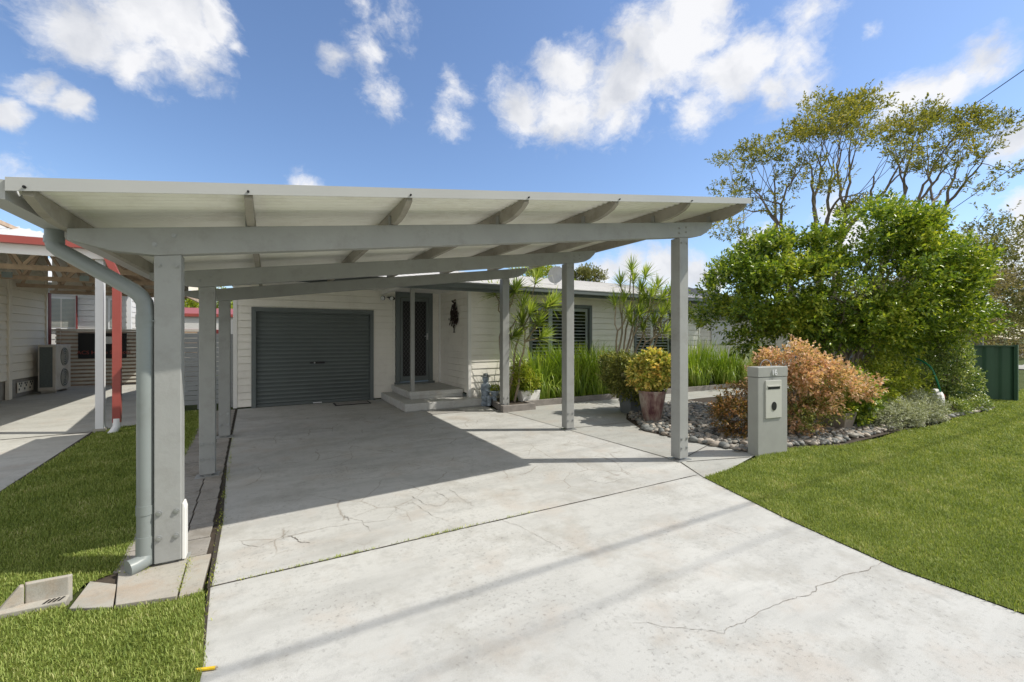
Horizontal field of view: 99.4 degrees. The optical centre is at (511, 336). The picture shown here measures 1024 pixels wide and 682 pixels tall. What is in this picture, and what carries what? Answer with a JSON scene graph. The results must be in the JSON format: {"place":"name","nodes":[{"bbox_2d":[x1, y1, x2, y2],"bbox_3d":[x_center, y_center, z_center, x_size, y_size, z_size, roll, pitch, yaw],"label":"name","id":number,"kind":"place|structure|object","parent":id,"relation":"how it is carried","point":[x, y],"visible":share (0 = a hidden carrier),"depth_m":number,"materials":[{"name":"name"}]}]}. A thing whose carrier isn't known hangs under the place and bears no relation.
{"place":"outdoors","nodes":[
{"label":"outdoors","id":0,"kind":"place"},
{"bbox_2d":[0,381,186,491],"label":"neighbour driveway","id":1,"kind":"structure","parent":0,"point":[38,429],"depth_m":7.50,"materials":[{"name":"concrete"}]},
{"bbox_2d":[38,344,70,392],"bbox_3d":[-12.475,0.860,11.860,0.366,1.280,1.012,0,0,-29],"label":"air conditioner","id":2,"kind":"object","parent":1,"relation":"on","point":[54,368],"visible":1,"depth_m":11.49,"materials":[{"name":"white metal"}]},
{"bbox_2d":[0,220,198,433],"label":"neighbour carport","id":3,"kind":"object","parent":1,"relation":"on","point":[66,278],"visible":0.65,"depth_m":6.80,"materials":[{"name":"red metal"}]},
{"bbox_2d":[55,328,198,385],"bbox_3d":[-11.838,0.630,13.754,3.710,1.740,0.370,0,0,-29],"label":"slat fence","id":4,"kind":"object","parent":1,"relation":"on","point":[82,372],"visible":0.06,"depth_m":13.25,"materials":[{"name":"beige paint"}]},
{"bbox_2d":[77,333,129,358],"bbox_3d":[-12.393,0.280,13.194,1.226,0.760,0.045,0,0,-29],"label":"sign","id":5,"kind":"object","parent":4,"relation":"attached to","point":[86,345],"visible":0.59,"depth_m":13.05,"materials":[{"name":"black plastic"}]},
{"bbox_2d":[48,258,153,343],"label":"house","id":6,"kind":"structure","parent":0,"point":[71,311],"depth_m":15.02,"materials":[{"name":"white plastic"}]},
{"bbox_2d":[51,296,75,328],"bbox_3d":[-15.308,-0.800,14.742,0.800,1.100,0.054,0,0,-29],"label":"window","id":7,"kind":"structure","parent":6,"relation":"in","point":[63,309],"depth_m":14.75,"materials":[{"name":"white glass"}]},
{"bbox_2d":[108,298,111,328],"bbox_3d":[-14.130,-0.800,15.402,0.300,1.100,0.054,0,0,-29],"label":"window","id":8,"kind":"structure","parent":6,"relation":"in","point":[109,299],"depth_m":15.34,"materials":[{"name":"white glass"}]},
{"bbox_2d":[0,410,209,681],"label":"lawn","id":9,"kind":"structure","parent":0,"point":[71,510],"depth_m":2.72,"materials":[{"name":"green plant"}]},
{"bbox_2d":[0,574,72,618],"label":"stormwater pit","id":10,"kind":"object","parent":9,"relation":"in","point":[48,592],"visible":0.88,"depth_m":2.41,"materials":[{"name":"concrete"}]},
{"bbox_2d":[75,409,236,610],"bbox_3d":[-3.978,1.502,5.635,0.624,0.001,7.497,0,0,-31],"label":"soil strip","id":11,"kind":"object","parent":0,"point":[111,578],"visible":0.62,"depth_m":3.18,"materials":[{"name":"brown soil"}]},
{"bbox_2d":[185,308,232,361],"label":"shed","id":12,"kind":"structure","parent":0,"point":[191,318],"depth_m":17.51,"materials":[{"name":"red metal"}]},
{"bbox_2d":[0,339,1023,614],"bbox_3d":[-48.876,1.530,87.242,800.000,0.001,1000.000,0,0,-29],"label":"ground","id":13,"kind":"structure","parent":0,"point":[188,407],"depth_m":6.09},
{"bbox_2d":[0,253,47,400],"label":"neighbour house","id":14,"kind":"structure","parent":13,"relation":"on","point":[23,323],"depth_m":10.83,"materials":[{"name":"white wood"}]},
{"bbox_2d":[69,554,210,610],"bbox_3d":[-2.207,1.505,2.609,0.610,0.050,0.510,0,0,-29],"label":"slab apron","id":15,"kind":"object","parent":13,"relation":"on","point":[154,582],"visible":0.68,"depth_m":2.58,"materials":[{"name":"concrete"}]},
{"bbox_2d":[113,409,234,573],"bbox_3d":[-4.093,1.507,5.811,0.494,0.046,6.910,0,0,-31],"label":"paver strip","id":16,"kind":"object","parent":13,"relation":"on","point":[200,529],"visible":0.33,"depth_m":4.05,"materials":[{"name":"concrete"}]},
{"bbox_2d":[185,286,232,308],"bbox_3d":[-18.884,-1.262,26.253,5.622,5.588,6.374,0,0,43],"label":"tree","id":17,"kind":"object","parent":13,"relation":"on","point":[189,303],"visible":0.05,"depth_m":24.98,"materials":[{"name":"green plant"}]},
{"bbox_2d":[185,332,232,408],"bbox_3d":[-6.501,0.700,8.955,1.280,1.600,0.080,0,0,-29],"label":"slat fence","id":18,"kind":"object","parent":13,"relation":"on","point":[191,363],"visible":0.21,"depth_m":8.90,"materials":[{"name":"grey paint"}]},
{"bbox_2d":[231,271,715,411],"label":"house","id":19,"kind":"structure","parent":13,"relation":"on","point":[382,344],"depth_m":9.93,"materials":[{"name":"paint"}]},
{"bbox_2d":[256,311,369,406],"bbox_3d":[-4.476,0.300,9.872,2.480,2.400,0.400,0,0,-29],"label":"garage door","id":20,"kind":"structure","parent":19,"relation":"in","point":[302,358],"depth_m":9.69,"materials":[{"name":"metal"}]},
{"bbox_2d":[400,298,427,381],"bbox_3d":[-2.412,0.075,10.761,0.710,2.050,0.085,0,0,-29],"label":"security door","id":21,"kind":"structure","parent":19,"relation":"in","point":[421,305],"depth_m":10.81,"materials":[{"name":"metal"}]},
{"bbox_2d":[449,299,457,332],"bbox_3d":[-1.371,-0.488,10.194,0.044,0.787,0.550,0,0,-29],"label":"wall ornament","id":22,"kind":"object","parent":19,"relation":"attached to","point":[453,312],"depth_m":10.17,"materials":[{"name":"metal"}]},
{"bbox_2d":[548,266,561,284],"bbox_3d":[1.108,-1.594,11.332,0.442,0.514,0.384,0,0,-29],"label":"satellite dish","id":23,"kind":"object","parent":19,"relation":"on","point":[556,273],"visible":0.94,"depth_m":11.41,"materials":[{"name":"grey metal"}]},
{"bbox_2d":[528,303,592,361],"bbox_3d":[1.155,-0.100,10.869,1.940,1.600,0.425,0,0,-29],"label":"window","id":24,"kind":"structure","parent":19,"relation":"in","point":[582,313],"depth_m":10.73,"materials":[{"name":"glass"}]},
{"bbox_2d":[633,310,670,354],"bbox_3d":[3.951,-0.070,12.435,1.610,1.540,0.425,0,0,-29],"label":"window","id":25,"kind":"structure","parent":19,"relation":"in","point":[665,343],"depth_m":12.30,"materials":[{"name":"glass"}]},
{"bbox_2d":[508,265,578,280],"bbox_3d":[2.300,-1.614,26.507,5.822,6.324,4.875,0,0,-29],"label":"tree","id":26,"kind":"object","parent":13,"relation":"on","point":[545,271],"visible":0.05,"depth_m":25.66,"materials":[{"name":"green plant"}]},
{"bbox_2d":[574,262,608,282],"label":"tree","id":27,"kind":"object","parent":13,"relation":"on","point":[589,274],"visible":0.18,"depth_m":29.79,"materials":[{"name":"green plant"}]},
{"bbox_2d":[497,379,741,404],"bbox_3d":[3.983,1.460,11.602,10.110,0.120,1.150,0,0,-29],"label":"wall bed","id":28,"kind":"object","parent":13,"relation":"on","point":[511,402],"visible":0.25,"depth_m":9.35,"materials":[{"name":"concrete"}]},
{"bbox_2d":[495,372,521,400],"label":"grass clump","id":29,"kind":"object","parent":28,"relation":"on","point":[511,395],"visible":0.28,"depth_m":9.49,"materials":[{"name":"green plant"}]},
{"bbox_2d":[478,265,561,401],"bbox_3d":[0.193,-0.088,9.223,2.156,2.991,1.299,0,0,13],"label":"dragon tree","id":30,"kind":"object","parent":28,"relation":"on","point":[553,299],"visible":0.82,"depth_m":9.14,"materials":[{"name":"green plant"}]},
{"bbox_2d":[509,358,542,401],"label":"pot plant","id":31,"kind":"object","parent":28,"relation":"on","point":[529,395],"visible":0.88,"depth_m":9.32,"materials":[{"name":"green plant"}]},
{"bbox_2d":[496,341,575,398],"bbox_3d":[0.635,0.770,9.841,2.419,1.420,1.206,0,0,-29],"label":"grass clump","id":32,"kind":"object","parent":28,"relation":"on","point":[546,388],"visible":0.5,"depth_m":9.63,"materials":[{"name":"green plant"}]},
{"bbox_2d":[530,341,602,396],"bbox_3d":[1.421,0.741,10.287,2.523,1.442,1.228,0,0,-29],"label":"grass clump","id":33,"kind":"object","parent":28,"relation":"on","point":[580,379],"visible":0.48,"depth_m":10.08,"materials":[{"name":"green plant"}]},
{"bbox_2d":[574,342,632,395],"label":"grass clump","id":34,"kind":"object","parent":28,"relation":"on","point":[598,388],"visible":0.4,"depth_m":10.37,"materials":[{"name":"green plant"}]},
{"bbox_2d":[605,254,689,392],"bbox_3d":[3.128,-0.275,10.144,2.119,3.379,1.360,0,0,17],"label":"dragon tree","id":35,"kind":"object","parent":28,"relation":"on","point":[643,297],"visible":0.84,"depth_m":10.08,"materials":[{"name":"green plant"}]},
{"bbox_2d":[670,337,726,386],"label":"grass clump","id":36,"kind":"object","parent":28,"relation":"on","point":[699,372],"visible":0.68,"depth_m":12.08,"materials":[{"name":"green plant"}]},
{"bbox_2d":[704,342,751,383],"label":"grass clump","id":37,"kind":"object","parent":28,"relation":"on","point":[730,369],"visible":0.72,"depth_m":12.61,"materials":[{"name":"green plant"}]},
{"bbox_2d":[741,337,767,365],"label":"grass clump","id":38,"kind":"object","parent":28,"relation":"on","point":[754,351],"visible":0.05,"depth_m":13.44,"materials":[{"name":"green plant"}]},
{"bbox_2d":[705,79,1023,377],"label":"tall tree","id":39,"kind":"object","parent":13,"relation":"on","point":[848,117],"visible":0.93,"depth_m":14.18,"materials":[{"name":"green plant"}]},
{"bbox_2d":[809,287,950,369],"bbox_3d":[14.801,-0.213,17.942,4.934,3.987,5.024,0,0,-29],"label":"tree","id":40,"kind":"object","parent":13,"relation":"on","point":[845,321],"depth_m":17.83,"materials":[{"name":"green plant"}]},
{"bbox_2d":[796,270,966,335],"bbox_3d":[19.568,-0.898,23.576,7.803,5.732,8.150,0,0,-29],"label":"tree","id":41,"kind":"object","parent":13,"relation":"on","point":[827,282],"depth_m":23.65,"materials":[{"name":"green plant"}]},
{"bbox_2d":[792,337,983,360],"bbox_3d":[17.301,0.750,22.416,0.100,1.500,9.800,0,0,-29],"label":"boundary fence","id":42,"kind":"object","parent":13,"relation":"on","point":[851,356],"depth_m":18.41,"materials":[{"name":"grey paint"}]},
{"bbox_2d":[855,248,1023,344],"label":"tree","id":43,"kind":"object","parent":13,"relation":"on","point":[1001,282],"visible":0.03,"depth_m":16.57,"materials":[{"name":"plant"}]},
{"bbox_2d":[897,200,1023,344],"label":"tree","id":44,"kind":"object","parent":13,"relation":"on","point":[997,239],"visible":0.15,"depth_m":20.64,"materials":[{"name":"green plant"}]},
{"bbox_2d":[914,345,1018,400],"bbox_3d":[10.911,0.845,10.481,1.808,1.310,0.081,0,0,33],"label":"steel fence","id":45,"kind":"object","parent":13,"relation":"on","point":[999,364],"visible":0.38,"depth_m":10.18,"materials":[{"name":"green metal"}]},
{"bbox_2d":[979,262,1023,358],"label":"tree","id":46,"kind":"object","parent":13,"relation":"on","point":[1002,342],"visible":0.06,"depth_m":29.70,"materials":[{"name":"plant"}]},
{"bbox_2d":[0,0,1023,338],"label":"sky","id":47,"kind":"structure","parent":0,"point":[634,97],"materials":[{"name":"blue"}]},
{"bbox_2d":[200,399,1023,681],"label":"driveway","id":48,"kind":"structure","parent":0,"point":[606,561],"depth_m":2.71,"materials":[{"name":"concrete"}]},
{"bbox_2d":[195,666,217,671],"bbox_3d":[-1.369,1.490,1.947,0.089,0.015,0.013,0,0,-11],"label":"timber peg","id":49,"kind":"object","parent":48,"relation":"on","point":[208,668],"visible":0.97,"depth_m":1.94,"materials":[{"name":"wood"}]},
{"bbox_2d":[115,432,532,640],"bbox_3d":[-2.828,1.482,4.453,5.944,0.032,2.477,0,0,35],"label":"driveway joint","id":50,"kind":"object","parent":48,"relation":"on","point":[339,555],"visible":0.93,"depth_m":2.96,"materials":[{"name":"green plant"}]},
{"bbox_2d":[0,177,751,575],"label":"carport","id":51,"kind":"object","parent":48,"relation":"on","point":[172,239],"visible":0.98,"depth_m":3.54,"materials":[{"name":"paint"}]},
{"bbox_2d":[480,373,499,405],"bbox_3d":[-0.474,1.147,9.383,0.572,0.705,0.323,0,0,37],"label":"garden statue","id":52,"kind":"object","parent":48,"relation":"on","point":[486,388],"visible":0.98,"depth_m":9.36,"materials":[{"name":"grey stone"}]},
{"bbox_2d":[508,387,754,476],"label":"path","id":53,"kind":"structure","parent":0,"point":[607,420],"depth_m":6.83,"materials":[{"name":"concrete"}]},
{"bbox_2d":[491,383,743,412],"bbox_3d":[3.972,1.435,11.550,10.180,0.131,1.210,0,0,-29],"label":"bed edging","id":54,"kind":"object","parent":53,"relation":"on","point":[530,404],"visible":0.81,"depth_m":9.60,"materials":[{"name":"grey concrete"}]},
{"bbox_2d":[666,287,790,375],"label":"house","id":55,"kind":"structure","parent":0,"point":[704,334],"depth_m":16.65,"materials":[{"name":"paint"}]},
{"bbox_2d":[711,316,729,343],"bbox_3d":[7.971,-0.250,16.564,1.100,1.100,0.030,0,0,-29],"label":"window","id":56,"kind":"structure","parent":55,"relation":"in","point":[717,337],"depth_m":16.49,"materials":[{"name":"glass"}]},
{"bbox_2d":[626,390,988,447],"bbox_3d":[6.152,1.492,9.132,9.340,0.001,3.980,0,0,-29],"label":"garden bed","id":57,"kind":"object","parent":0,"point":[702,400],"visible":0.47,"depth_m":7.32,"materials":[{"name":"grey stone"}]},
{"bbox_2d":[595,349,640,413],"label":"pot plant","id":58,"kind":"object","parent":57,"relation":"on","point":[613,370],"visible":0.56,"depth_m":8.36,"materials":[{"name":"green plant"}]},
{"bbox_2d":[688,436,697,442],"bbox_3d":[2.578,1.461,6.157,0.128,0.098,0.160,0,0,-29],"label":"river stone","id":59,"kind":"object","parent":57,"relation":"on","point":[693,439],"visible":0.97,"depth_m":6.12,"materials":[{"name":"grey stone"}]},
{"bbox_2d":[705,380,747,439],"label":"bronze shrub","id":60,"kind":"object","parent":57,"relation":"on","point":[720,410],"visible":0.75,"depth_m":6.37,"materials":[{"name":"brown plant"}]},
{"bbox_2d":[737,352,773,383],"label":"fountain grass","id":61,"kind":"object","parent":57,"relation":"on","point":[743,375],"depth_m":12.77,"materials":[{"name":"green plant"}]},
{"bbox_2d":[628,400,889,450],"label":"pebbles","id":62,"kind":"object","parent":57,"relation":"on","point":[699,426],"visible":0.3,"depth_m":6.74,"materials":[{"name":"stone"}]},
{"bbox_2d":[624,345,670,421],"bbox_3d":[2.484,0.827,7.597,0.946,1.339,0.947,0,0,-29],"label":"pot plant","id":63,"kind":"object","parent":62,"relation":"on","point":[648,375],"visible":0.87,"depth_m":7.41,"materials":[{"name":"yellow plant"}]},
{"bbox_2d":[704,438,714,444],"bbox_3d":[2.751,1.465,6.011,0.131,0.101,0.185,0,0,-29],"label":"river stone","id":64,"kind":"object","parent":62,"relation":"on","point":[709,440],"visible":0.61,"depth_m":5.99,"materials":[{"name":"beige stone"}]},
{"bbox_2d":[709,440,719,446],"bbox_3d":[2.785,1.466,5.934,0.185,0.089,0.129,0,0,-29],"label":"river stone","id":65,"kind":"object","parent":62,"relation":"on","point":[715,443],"visible":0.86,"depth_m":5.89,"materials":[{"name":"beige stone"}]},
{"bbox_2d":[719,441,725,446],"bbox_3d":[2.850,1.460,5.878,0.110,0.076,0.173,0,0,4],"label":"river stone","id":66,"kind":"object","parent":62,"relation":"on","point":[721,443],"visible":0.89,"depth_m":5.83,"materials":[{"name":"grey stone"}]},
{"bbox_2d":[821,395,861,428],"bbox_3d":[5.237,1.182,6.916,0.598,0.616,0.569,0,0,-29],"label":"planter","id":67,"kind":"object","parent":62,"relation":"on","point":[845,423],"visible":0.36,"depth_m":6.80,"materials":[{"name":"ceramic"}]},
{"bbox_2d":[739,333,888,437],"bbox_3d":[4.537,0.747,6.574,2.216,1.593,1.341,0,0,1],"label":"coral shrub","id":68,"kind":"object","parent":57,"relation":"on","point":[809,366],"visible":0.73,"depth_m":6.29,"materials":[{"name":"orange plant"}]},
{"bbox_2d":[688,187,1017,371],"bbox_3d":[6.322,-0.661,8.310,6.089,4.384,2.766,0,0,-2],"label":"garden tree","id":69,"kind":"object","parent":57,"relation":"on","point":[915,243],"visible":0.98,"depth_m":7.74,"materials":[{"name":"green plant"}]},
{"bbox_2d":[820,361,889,426],"bbox_3d":[5.683,0.985,7.263,1.472,1.195,1.013,0,0,-29],"label":"shade shrub","id":70,"kind":"object","parent":57,"relation":"on","point":[862,418],"visible":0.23,"depth_m":6.93,"materials":[{"name":"green plant"}]},
{"bbox_2d":[850,346,939,416],"bbox_3d":[6.864,0.837,8.013,2.306,1.332,1.176,0,0,-29],"label":"lime shrub","id":71,"kind":"object","parent":57,"relation":"on","point":[886,369],"visible":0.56,"depth_m":7.77,"materials":[{"name":"green plant"}]},
{"bbox_2d":[867,387,953,432],"bbox_3d":[6.872,1.242,7.470,2.650,0.755,0.788,0,0,-29],"label":"silver shrub","id":72,"kind":"object","parent":57,"relation":"on","point":[916,407],"visible":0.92,"depth_m":7.25,"materials":[{"name":"green plant"}]},
{"bbox_2d":[868,324,988,402],"bbox_3d":[8.903,0.527,9.409,2.321,2.158,1.515,0,0,-10],"label":"hedge shrub","id":73,"kind":"object","parent":57,"relation":"on","point":[955,369],"visible":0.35,"depth_m":8.92,"materials":[{"name":"green plant"}]},
{"bbox_2d":[930,389,944,406],"bbox_3d":[8.265,1.240,8.470,0.437,0.440,0.266,0,0,-45],"label":"hose reel","id":74,"kind":"object","parent":57,"relation":"on","point":[940,393],"visible":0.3,"depth_m":8.33,"materials":[{"name":"white plastic"}]},
{"bbox_2d":[909,357,940,391],"bbox_3d":[8.089,0.906,8.531,0.152,0.978,0.496,0,0,-27],"label":"garden hose","id":75,"kind":"object","parent":74,"relation":"attached to","point":[931,368],"visible":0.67,"depth_m":8.37,"materials":[{"name":"green rubber"}]},
{"bbox_2d":[905,229,1007,385],"bbox_3d":[9.009,-0.372,9.279,2.362,3.771,1.952,0,0,-29],"label":"garden tree","id":76,"kind":"object","parent":57,"relation":"on","point":[967,239],"visible":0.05,"depth_m":8.83,"materials":[{"name":"green plant"}]},
{"bbox_2d":[942,395,996,415],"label":"creeper","id":77,"kind":"object","parent":57,"relation":"on","point":[965,405],"visible":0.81,"depth_m":8.51,"materials":[{"name":"green plant"}]},
{"bbox_2d":[704,388,1023,612],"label":"lawn","id":78,"kind":"structure","parent":0,"point":[943,503],"depth_m":4.07,"materials":[{"name":"green plant"}]},
{"bbox_2d":[747,359,787,456],"bbox_3d":[3.287,0.897,5.563,0.528,1.205,0.180,0,0,-21],"label":"letterbox","id":79,"kind":"object","parent":78,"relation":"on","point":[767,409],"visible":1,"depth_m":5.49,"materials":[{"name":"paint"}]},
{"bbox_2d":[923,70,1023,139],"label":"power line","id":80,"kind":"object","parent":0,"point":[991,92],"visible":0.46,"depth_m":14.22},
{"bbox_2d":[950,160,1022,210],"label":"power line","id":81,"kind":"object","parent":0,"point":[981,189],"visible":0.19,"depth_m":17.41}
]}

